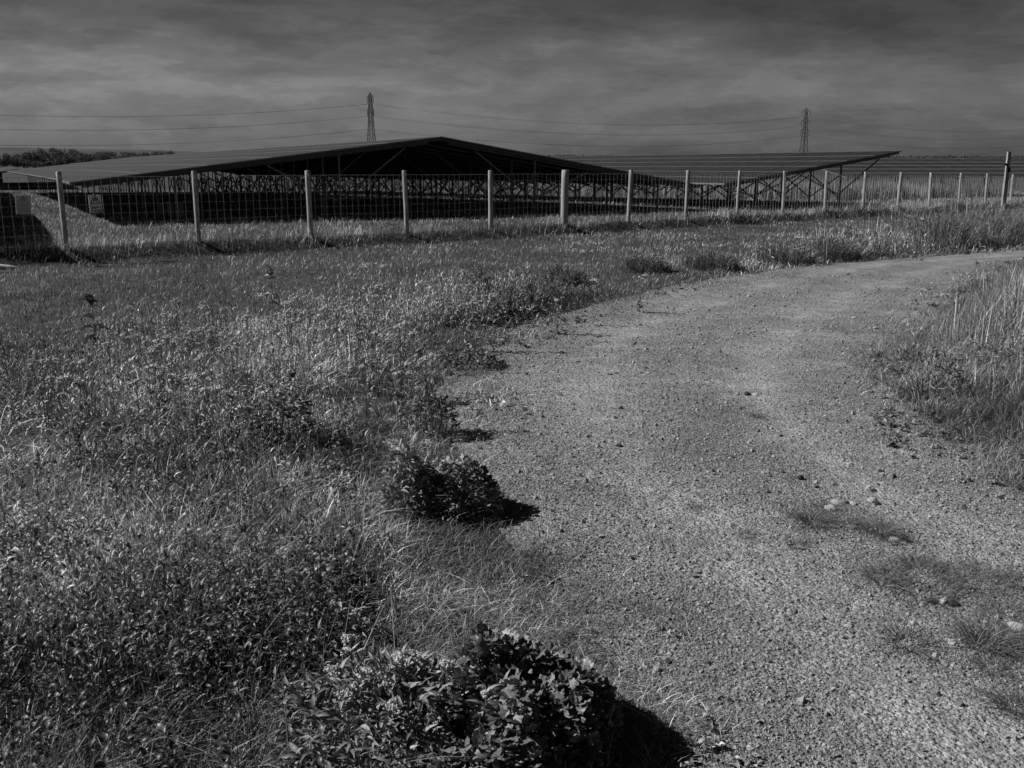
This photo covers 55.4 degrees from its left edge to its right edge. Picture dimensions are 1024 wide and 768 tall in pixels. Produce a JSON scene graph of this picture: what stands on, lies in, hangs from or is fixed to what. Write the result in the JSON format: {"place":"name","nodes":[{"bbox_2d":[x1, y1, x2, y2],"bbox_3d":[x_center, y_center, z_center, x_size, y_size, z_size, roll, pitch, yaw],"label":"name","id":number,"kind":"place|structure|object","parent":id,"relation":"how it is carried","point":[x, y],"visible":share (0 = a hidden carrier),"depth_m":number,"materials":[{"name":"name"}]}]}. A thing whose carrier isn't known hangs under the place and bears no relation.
{"place":"outdoors","nodes":[
{"label":"outdoors","id":0,"kind":"place"},
{"bbox_2d":[0,148,197,158],"bbox_3d":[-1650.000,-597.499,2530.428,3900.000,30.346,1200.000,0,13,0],"label":"hills","id":1,"kind":"structure","parent":0,"point":[13,151],"depth_m":2408.48,"materials":[{"name":"plant"}]},
{"bbox_2d":[0,207,1023,767],"bbox_3d":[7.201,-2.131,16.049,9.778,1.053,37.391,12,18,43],"label":"verge grass","id":2,"kind":"structure","parent":0,"point":[198,747],"depth_m":4.34,"materials":[{"name":"plant"}]},
{"bbox_2d":[0,157,1023,767],"bbox_3d":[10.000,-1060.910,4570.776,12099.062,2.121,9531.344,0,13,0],"label":"ground","id":3,"kind":"structure","parent":0,"point":[548,233],"depth_m":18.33,"materials":[{"name":"plant"}]},
{"bbox_2d":[0,166,41,189],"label":"solar array","id":4,"kind":"object","parent":3,"relation":"on","point":[5,169],"visible":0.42,"depth_m":121.88,"materials":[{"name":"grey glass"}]},
{"bbox_2d":[28,356,63,433],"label":"flowering weed","id":5,"kind":"object","parent":3,"relation":"on","point":[46,395],"visible":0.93,"depth_m":6.24,"materials":[{"name":"grey plant"}]},
{"bbox_2d":[48,372,69,457],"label":"flowering weed","id":6,"kind":"object","parent":3,"relation":"on","point":[57,381],"visible":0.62,"depth_m":5.62,"materials":[{"name":"white plant"}]},
{"bbox_2d":[44,372,93,463],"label":"flowering weed","id":7,"kind":"object","parent":3,"relation":"on","point":[81,378],"visible":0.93,"depth_m":5.48,"materials":[{"name":"white plant"}]},
{"bbox_2d":[69,357,105,429],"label":"flowering weed","id":8,"kind":"object","parent":3,"relation":"on","point":[83,361],"visible":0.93,"depth_m":6.35,"materials":[{"name":"white plant"}]},
{"bbox_2d":[71,290,109,347],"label":"dock plant","id":9,"kind":"object","parent":3,"relation":"on","point":[89,298],"visible":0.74,"depth_m":9.21,"materials":[{"name":"black plant"}]},
{"bbox_2d":[81,636,117,710],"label":"flowering weed","id":10,"kind":"object","parent":3,"relation":"on","point":[99,645],"visible":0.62,"depth_m":3.08,"materials":[{"name":"grey plant"}]},
{"bbox_2d":[101,341,125,417],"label":"flowering weed","id":11,"kind":"object","parent":3,"relation":"on","point":[107,343],"visible":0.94,"depth_m":6.54,"materials":[{"name":"white plant"}]},
{"bbox_2d":[118,329,142,385],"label":"flowering weed","id":12,"kind":"object","parent":3,"relation":"on","point":[129,337],"visible":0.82,"depth_m":7.62,"materials":[{"name":"grey plant"}]},
{"bbox_2d":[126,374,156,452],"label":"flowering weed","id":13,"kind":"object","parent":3,"relation":"on","point":[135,381],"visible":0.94,"depth_m":5.57,"materials":[{"name":"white plant"}]},
{"bbox_2d":[139,359,171,433],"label":"flowering weed","id":14,"kind":"object","parent":3,"relation":"on","point":[149,367],"visible":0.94,"depth_m":6.29,"materials":[{"name":"white plant"}]},
{"bbox_2d":[146,346,168,415],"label":"flowering weed","id":15,"kind":"object","parent":3,"relation":"on","point":[152,350],"visible":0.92,"depth_m":6.63,"materials":[{"name":"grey plant"}]},
{"bbox_2d":[142,335,174,408],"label":"flowering weed","id":16,"kind":"object","parent":3,"relation":"on","point":[145,341],"visible":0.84,"depth_m":6.77,"materials":[{"name":"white plant"}]},
{"bbox_2d":[153,334,183,395],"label":"flowering weed","id":17,"kind":"object","parent":3,"relation":"on","point":[172,362],"visible":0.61,"depth_m":7.25,"materials":[{"name":"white plant"}]},
{"bbox_2d":[160,311,186,383],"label":"flowering weed","id":18,"kind":"object","parent":3,"relation":"on","point":[168,313],"visible":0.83,"depth_m":7.62,"materials":[{"name":"white plant"}]},
{"bbox_2d":[0,387,376,767],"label":"nettles","id":19,"kind":"object","parent":3,"relation":"on","point":[103,735],"visible":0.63,"depth_m":3.41,"materials":[{"name":"grey plant"}]},
{"bbox_2d":[186,366,211,458],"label":"flowering weed","id":20,"kind":"object","parent":3,"relation":"on","point":[195,376],"visible":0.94,"depth_m":5.49,"materials":[{"name":"white plant"}]},
{"bbox_2d":[182,380,216,460],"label":"flowering weed","id":21,"kind":"object","parent":3,"relation":"on","point":[194,411],"visible":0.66,"depth_m":5.65,"materials":[{"name":"white plant"}]},
{"bbox_2d":[182,371,216,438],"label":"flowering weed","id":22,"kind":"object","parent":3,"relation":"on","point":[209,378],"visible":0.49,"depth_m":5.90,"materials":[{"name":"white plant"}]},
{"bbox_2d":[188,325,216,377],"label":"flowering weed","id":23,"kind":"object","parent":3,"relation":"on","point":[204,327],"visible":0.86,"depth_m":7.36,"materials":[{"name":"white plant"}]},
{"bbox_2d":[200,383,241,470],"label":"flowering weed","id":24,"kind":"object","parent":3,"relation":"on","point":[232,389],"visible":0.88,"depth_m":5.31,"materials":[{"name":"white plant"}]},
{"bbox_2d":[214,347,240,417],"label":"flowering weed","id":25,"kind":"object","parent":3,"relation":"on","point":[220,349],"visible":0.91,"depth_m":6.62,"materials":[{"name":"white plant"}]},
{"bbox_2d":[220,341,247,400],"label":"flowering weed","id":26,"kind":"object","parent":3,"relation":"on","point":[235,349],"visible":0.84,"depth_m":7.00,"materials":[{"name":"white plant"}]},
{"bbox_2d":[229,342,253,403],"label":"flowering weed","id":27,"kind":"object","parent":3,"relation":"on","point":[248,343],"visible":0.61,"depth_m":7.07,"materials":[{"name":"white plant"}]},
{"bbox_2d":[250,383,287,454],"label":"flowering weed","id":28,"kind":"object","parent":3,"relation":"on","point":[263,392],"visible":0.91,"depth_m":5.69,"materials":[{"name":"white plant"}]},
{"bbox_2d":[263,264,279,306],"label":"dock plant","id":29,"kind":"object","parent":3,"relation":"on","point":[268,275],"visible":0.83,"depth_m":11.98,"materials":[{"name":"grey plant"}]},
{"bbox_2d":[263,340,290,394],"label":"flowering weed","id":30,"kind":"object","parent":3,"relation":"on","point":[272,347],"visible":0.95,"depth_m":7.16,"materials":[{"name":"white plant"}]},
{"bbox_2d":[269,675,301,727],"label":"flowering weed","id":31,"kind":"object","parent":3,"relation":"on","point":[285,688],"visible":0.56,"depth_m":3.04,"materials":[{"name":"grey plant"}]},
{"bbox_2d":[282,351,301,425],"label":"flowering weed","id":32,"kind":"object","parent":3,"relation":"on","point":[296,354],"visible":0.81,"depth_m":6.22,"materials":[{"name":"white plant"}]},
{"bbox_2d":[240,369,345,453],"bbox_3d":[-1.415,0.164,5.924,0.753,0.548,0.772,8,15,30],"label":"leafy plant","id":33,"kind":"object","parent":3,"relation":"on","point":[280,406],"visible":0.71,"depth_m":5.85,"materials":[{"name":"grey plant"}]},
{"bbox_2d":[298,314,319,357],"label":"flowering weed","id":34,"kind":"object","parent":3,"relation":"on","point":[315,331],"visible":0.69,"depth_m":8.45,"materials":[{"name":"white plant"}]},
{"bbox_2d":[300,304,319,382],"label":"flowering weed","id":35,"kind":"object","parent":3,"relation":"on","point":[304,314],"visible":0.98,"depth_m":7.66,"materials":[{"name":"white plant"}]},
{"bbox_2d":[305,365,335,425],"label":"flowering weed","id":36,"kind":"object","parent":3,"relation":"on","point":[320,393],"visible":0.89,"depth_m":6.42,"materials":[{"name":"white plant"}]},
{"bbox_2d":[318,304,335,365],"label":"flowering weed","id":37,"kind":"object","parent":3,"relation":"on","point":[326,307],"visible":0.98,"depth_m":8.19,"materials":[{"name":"white plant"}]},
{"bbox_2d":[324,303,342,354],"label":"flowering weed","id":38,"kind":"object","parent":3,"relation":"on","point":[339,308],"visible":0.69,"depth_m":8.88,"materials":[{"name":"white plant"}]},
{"bbox_2d":[7,136,698,222],"bbox_3d":[-20.912,-13.884,66.251,22.324,4.328,78.000,-7,15,-27],"label":"solar array","id":39,"kind":"object","parent":3,"relation":"on","point":[429,158],"visible":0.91,"depth_m":39.54,"materials":[{"name":"black glass"}]},
{"bbox_2d":[331,598,378,648],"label":"flowering weed","id":40,"kind":"object","parent":3,"relation":"on","point":[358,621],"visible":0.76,"depth_m":3.52,"materials":[{"name":"grey plant"}]},
{"bbox_2d":[356,359,379,416],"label":"flowering weed","id":41,"kind":"object","parent":3,"relation":"on","point":[369,409],"visible":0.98,"depth_m":6.74,"materials":[{"name":"white plant"}]},
{"bbox_2d":[357,294,379,351],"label":"flowering weed","id":42,"kind":"object","parent":3,"relation":"on","point":[376,296],"visible":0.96,"depth_m":8.85,"materials":[{"name":"white plant"}]},
{"bbox_2d":[367,92,375,140],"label":"pylon","id":43,"kind":"object","parent":3,"relation":"on","point":[370,96],"visible":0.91,"depth_m":737.95,"materials":[{"name":"metal"}]},
{"bbox_2d":[25,129,1018,148],"bbox_3d":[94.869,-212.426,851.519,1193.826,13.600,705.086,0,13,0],"label":"power cable","id":44,"kind":"object","parent":43,"relation":"hanging from","point":[368,129],"visible":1,"depth_m":692.54,"materials":[{"name":"metal"}]},
{"bbox_2d":[263,641,481,767],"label":"leafy plant","id":45,"kind":"object","parent":3,"relation":"on","point":[300,702],"visible":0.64,"depth_m":2.79,"materials":[{"name":"grey plant"}]},
{"bbox_2d":[357,329,389,400],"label":"flowering weed","id":46,"kind":"object","parent":3,"relation":"on","point":[381,334],"visible":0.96,"depth_m":7.20,"materials":[{"name":"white plant"}]},
{"bbox_2d":[323,633,470,749],"bbox_3d":[-0.393,0.968,2.932,0.449,0.298,0.360,6,14,23],"label":"flowering weed","id":47,"kind":"object","parent":3,"relation":"on","point":[369,700],"visible":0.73,"depth_m":2.89,"materials":[{"name":"grey plant"}]},
{"bbox_2d":[389,320,411,400],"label":"flowering weed","id":48,"kind":"object","parent":3,"relation":"on","point":[404,323],"visible":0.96,"depth_m":7.18,"materials":[{"name":"white plant"}]},
{"bbox_2d":[387,366,414,426],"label":"flowering weed","id":49,"kind":"object","parent":3,"relation":"on","point":[395,394],"visible":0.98,"depth_m":6.44,"materials":[{"name":"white plant"}]},
{"bbox_2d":[366,431,447,524],"bbox_3d":[-0.506,0.470,4.794,0.451,0.484,0.562,0,13,0],"label":"leafy plant","id":50,"kind":"object","parent":3,"relation":"on","point":[397,466],"visible":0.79,"depth_m":4.77,"materials":[{"name":"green plant"}]},
{"bbox_2d":[383,435,432,496],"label":"flowering weed","id":51,"kind":"object","parent":3,"relation":"on","point":[400,445],"visible":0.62,"depth_m":4.91,"materials":[{"name":"grey plant"}]},
{"bbox_2d":[398,298,420,349],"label":"flowering weed","id":52,"kind":"object","parent":3,"relation":"on","point":[415,301],"visible":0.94,"depth_m":9.15,"materials":[{"name":"white plant"}]},
{"bbox_2d":[389,644,456,721],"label":"flowering weed","id":53,"kind":"object","parent":3,"relation":"on","point":[413,660],"visible":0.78,"depth_m":2.93,"materials":[{"name":"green plant"}]},
{"bbox_2d":[418,295,431,340],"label":"flowering weed","id":54,"kind":"object","parent":3,"relation":"on","point":[426,318],"visible":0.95,"depth_m":9.64,"materials":[{"name":"white plant"}]},
{"bbox_2d":[419,353,439,431],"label":"flowering weed","id":55,"kind":"object","parent":3,"relation":"on","point":[431,356],"visible":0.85,"depth_m":6.35,"materials":[{"name":"white plant"}]},
{"bbox_2d":[427,301,440,352],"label":"flowering weed","id":56,"kind":"object","parent":3,"relation":"on","point":[432,332],"visible":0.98,"depth_m":9.07,"materials":[{"name":"white plant"}]},
{"bbox_2d":[400,376,473,441],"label":"leafy plant","id":57,"kind":"object","parent":3,"relation":"on","point":[438,407],"visible":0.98,"depth_m":6.27,"materials":[{"name":"grey plant"}]},
{"bbox_2d":[375,451,516,530],"bbox_3d":[-0.329,0.518,4.920,0.808,0.351,0.699,-7,15,-26],"label":"bush","id":58,"kind":"object","parent":3,"relation":"on","point":[455,478],"visible":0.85,"depth_m":4.82,"materials":[{"name":"grey plant"}]},
{"bbox_2d":[457,302,478,351],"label":"flowering weed","id":59,"kind":"object","parent":3,"relation":"on","point":[468,331],"visible":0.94,"depth_m":9.16,"materials":[{"name":"white plant"}]},
{"bbox_2d":[449,259,494,296],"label":"leafy plant","id":60,"kind":"object","parent":3,"relation":"on","point":[472,271],"visible":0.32,"depth_m":12.02,"materials":[{"name":"grey plant"}]},
{"bbox_2d":[468,670,511,747],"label":"flowering weed","id":61,"kind":"object","parent":3,"relation":"on","point":[485,693],"visible":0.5,"depth_m":2.76,"materials":[{"name":"grey plant"}]},
{"bbox_2d":[0,213,998,741],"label":"flowering weeds","id":62,"kind":"object","parent":3,"relation":"on","point":[100,351],"visible":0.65,"depth_m":4.59,"materials":[{"name":"grey plant"}]},
{"bbox_2d":[375,621,640,767],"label":"bush","id":63,"kind":"object","parent":3,"relation":"on","point":[549,694],"visible":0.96,"depth_m":2.77,"materials":[{"name":"grey plant"}]},
{"bbox_2d":[0,170,1023,251],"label":"wire fence","id":64,"kind":"object","parent":3,"relation":"on","point":[565,186],"visible":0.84,"depth_m":24.23,"materials":[{"name":"metal"}]},
{"bbox_2d":[15,195,31,213],"bbox_3d":[-8.630,-3.165,17.226,0.250,0.331,0.009,-9,18,-40],"label":"warning sign","id":65,"kind":"object","parent":64,"relation":"attached to","point":[23,204],"visible":1,"depth_m":17.22,"materials":[{"name":"metal"}]},
{"bbox_2d":[88,195,102,212],"bbox_3d":[-7.697,-3.337,18.017,0.225,0.333,0.009,-14,21,-39],"label":"warning sign","id":66,"kind":"object","parent":64,"relation":"attached to","point":[95,204],"visible":1,"depth_m":18.02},
{"bbox_2d":[497,304,546,320],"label":"bush","id":67,"kind":"object","parent":3,"relation":"on","point":[533,312],"visible":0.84,"depth_m":11.33,"materials":[{"name":"grey plant"}]},
{"bbox_2d":[531,261,592,285],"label":"tussock","id":68,"kind":"object","parent":3,"relation":"on","point":[575,279],"visible":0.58,"depth_m":14.31,"materials":[{"name":"grey plant"}]},
{"bbox_2d":[274,150,900,209],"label":"solar array","id":69,"kind":"object","parent":3,"relation":"on","point":[728,167],"visible":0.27,"depth_m":45.56,"materials":[{"name":"grey glass"}]},
{"bbox_2d":[613,251,674,273],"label":"tussock","id":70,"kind":"object","parent":3,"relation":"on","point":[647,264],"visible":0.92,"depth_m":16.17,"materials":[{"name":"grey plant"}]},
{"bbox_2d":[388,174,1009,200],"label":"reeds","id":71,"kind":"object","parent":3,"relation":"on","point":[878,194],"visible":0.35,"depth_m":60.22,"materials":[{"name":"plant"}]},
{"bbox_2d":[393,204,1022,325],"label":"grass","id":72,"kind":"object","parent":3,"relation":"on","point":[484,309],"visible":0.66,"depth_m":12.26,"materials":[{"name":"grey plant"}]},
{"bbox_2d":[675,246,742,270],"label":"tussock","id":73,"kind":"object","parent":3,"relation":"on","point":[706,263],"visible":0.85,"depth_m":16.58,"materials":[{"name":"grey plant"}]},
{"bbox_2d":[543,154,1023,158],"bbox_3d":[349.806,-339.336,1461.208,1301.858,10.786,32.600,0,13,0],"label":"wood","id":74,"kind":"object","parent":3,"relation":"on","point":[954,156],"visible":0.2,"depth_m":1457.60,"materials":[{"name":"black plant"}]},
{"bbox_2d":[750,237,824,266],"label":"tussock","id":75,"kind":"object","parent":3,"relation":"on","point":[785,254],"visible":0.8,"depth_m":17.68,"materials":[{"name":"grey plant"}]},
{"bbox_2d":[799,108,809,151],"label":"pylon","id":76,"kind":"object","parent":3,"relation":"on","point":[805,123],"visible":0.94,"depth_m":967.62,"materials":[{"name":"metal"}]},
{"bbox_2d":[789,232,868,261],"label":"tussock","id":77,"kind":"object","parent":3,"relation":"on","point":[849,253],"visible":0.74,"depth_m":18.51,"materials":[{"name":"grey plant"}]},
{"bbox_2d":[710,250,1023,494],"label":"verge grass","id":78,"kind":"structure","parent":3,"relation":"on","point":[1015,376],"depth_m":7.82,"materials":[{"name":"plant"}]},
{"bbox_2d":[812,159,1023,192],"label":"solar array","id":79,"kind":"object","parent":3,"relation":"on","point":[937,168],"visible":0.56,"depth_m":74.27,"materials":[{"name":"grey glass"}]},
{"bbox_2d":[874,338,970,402],"bbox_3d":[3.139,-0.105,7.402,0.716,0.484,0.602,0,13,0],"label":"leafy plant","id":80,"kind":"object","parent":3,"relation":"on","point":[928,376],"visible":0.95,"depth_m":7.37,"materials":[{"name":"grey plant"}]},
{"bbox_2d":[852,203,994,248],"bbox_3d":[9.114,-3.589,21.576,3.562,1.160,3.338,-3,13,-12],"label":"tussock","id":81,"kind":"object","parent":3,"relation":"on","point":[936,229],"visible":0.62,"depth_m":21.27,"materials":[{"name":"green plant"}]},
{"bbox_2d":[897,189,1023,248],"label":"tussock","id":82,"kind":"object","parent":3,"relation":"on","point":[1000,231],"visible":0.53,"depth_m":21.86,"materials":[{"name":"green plant"}]},
{"bbox_2d":[927,252,1023,364],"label":"rushes","id":83,"kind":"object","parent":3,"relation":"on","point":[971,307],"visible":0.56,"depth_m":9.60,"materials":[{"name":"grey plant"}]},
{"bbox_2d":[943,330,1023,377],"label":"grass tuft","id":84,"kind":"object","parent":3,"relation":"on","point":[1011,352],"visible":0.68,"depth_m":8.10,"materials":[{"name":"grey plant"}]},
{"bbox_2d":[944,192,1023,241],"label":"tussock","id":85,"kind":"object","parent":3,"relation":"on","point":[1013,209],"visible":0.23,"depth_m":22.98,"materials":[{"name":"grey plant"}]},
{"bbox_2d":[1001,152,1010,208],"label":"tall post","id":86,"kind":"object","parent":3,"relation":"on","point":[1006,174],"visible":0.91,"depth_m":42.39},
{"bbox_2d":[0,196,1023,263],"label":"fence line grass","id":87,"kind":"structure","parent":0,"point":[670,218],"depth_m":25.02,"materials":[{"name":"plant"}]},
{"bbox_2d":[0,0,1023,156],"label":"sky","id":88,"kind":"structure","parent":0,"point":[653,68],"materials":[{"name":"grey"}]},
{"bbox_2d":[388,212,1023,326],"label":"weeds","id":89,"kind":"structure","parent":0,"point":[936,250],"depth_m":12.95,"materials":[{"name":"plant"}]},
{"bbox_2d":[436,250,1023,767],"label":"gravel path","id":90,"kind":"structure","parent":0,"point":[780,330],"depth_m":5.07,"materials":[{"name":"gravel"}]},
{"bbox_2d":[433,344,506,370],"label":"bush","id":91,"kind":"object","parent":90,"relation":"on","point":[470,355],"visible":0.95,"depth_m":8.47,"materials":[{"name":"grey plant"}]},
{"bbox_2d":[357,245,1023,767],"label":"edge grass","id":92,"kind":"structure","parent":90,"relation":"on","point":[531,631],"depth_m":4.24,"materials":[{"name":"plant"}]},
{"bbox_2d":[385,252,1023,767],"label":"creeping weeds","id":93,"kind":"object","parent":90,"relation":"on","point":[711,724],"visible":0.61,"depth_m":6.28,"materials":[{"name":"grey plant"}]},
{"bbox_2d":[755,494,866,531],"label":"grass tuft","id":94,"kind":"object","parent":90,"relation":"on","point":[802,518],"visible":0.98,"depth_m":4.80,"materials":[{"name":"plant"}]},
{"bbox_2d":[824,504,933,539],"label":"grass tuft","id":95,"kind":"object","parent":90,"relation":"on","point":[881,526],"visible":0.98,"depth_m":4.67,"materials":[{"name":"plant"}]},
{"bbox_2d":[824,548,936,590],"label":"grass tuft","id":96,"kind":"object","parent":90,"relation":"on","point":[880,570],"visible":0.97,"depth_m":4.17,"materials":[{"name":"plant"}]},
{"bbox_2d":[833,608,981,666],"bbox_3d":[1.456,0.938,3.561,0.485,0.072,0.460,10,16,36],"label":"grass tuft","id":97,"kind":"object","parent":90,"relation":"on","point":[911,636],"visible":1,"depth_m":3.61,"materials":[{"name":"plant"}]},
{"bbox_2d":[854,545,990,608],"bbox_3d":[1.710,0.799,4.117,0.661,0.072,0.681,-4,14,-15],"label":"grass tuft","id":98,"kind":"object","parent":90,"relation":"on","point":[899,567],"visible":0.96,"depth_m":4.13,"materials":[{"name":"plant"}]},
{"bbox_2d":[908,595,1023,663],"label":"grass tuft","id":99,"kind":"object","parent":90,"relation":"on","point":[998,637],"visible":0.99,"depth_m":3.59,"materials":[{"name":"plant"}]},
{"bbox_2d":[911,552,1021,605],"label":"grass tuft","id":100,"kind":"object","parent":90,"relation":"on","point":[976,569],"visible":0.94,"depth_m":4.15,"materials":[{"name":"plant"}]},
{"bbox_2d":[942,658,1023,720],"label":"grass tuft","id":101,"kind":"object","parent":90,"relation":"on","point":[1001,699],"visible":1,"depth_m":3.20,"materials":[{"name":"plant"}]},
{"bbox_2d":[951,646,1023,682],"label":"grass tuft","id":102,"kind":"object","parent":90,"relation":"on","point":[990,660],"visible":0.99,"depth_m":3.42,"materials":[{"name":"plant"}]},
{"bbox_2d":[960,593,1023,637],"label":"grass tuft","id":103,"kind":"object","parent":90,"relation":"on","point":[1017,607],"visible":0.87,"depth_m":3.83,"materials":[{"name":"plant"}]},
{"bbox_2d":[962,552,1023,590],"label":"grass tuft","id":104,"kind":"object","parent":90,"relation":"on","point":[1012,576],"visible":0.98,"depth_m":4.14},
{"bbox_2d":[964,624,1023,661],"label":"grass tuft","id":105,"kind":"object","parent":90,"relation":"on","point":[1002,643],"visible":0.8,"depth_m":3.57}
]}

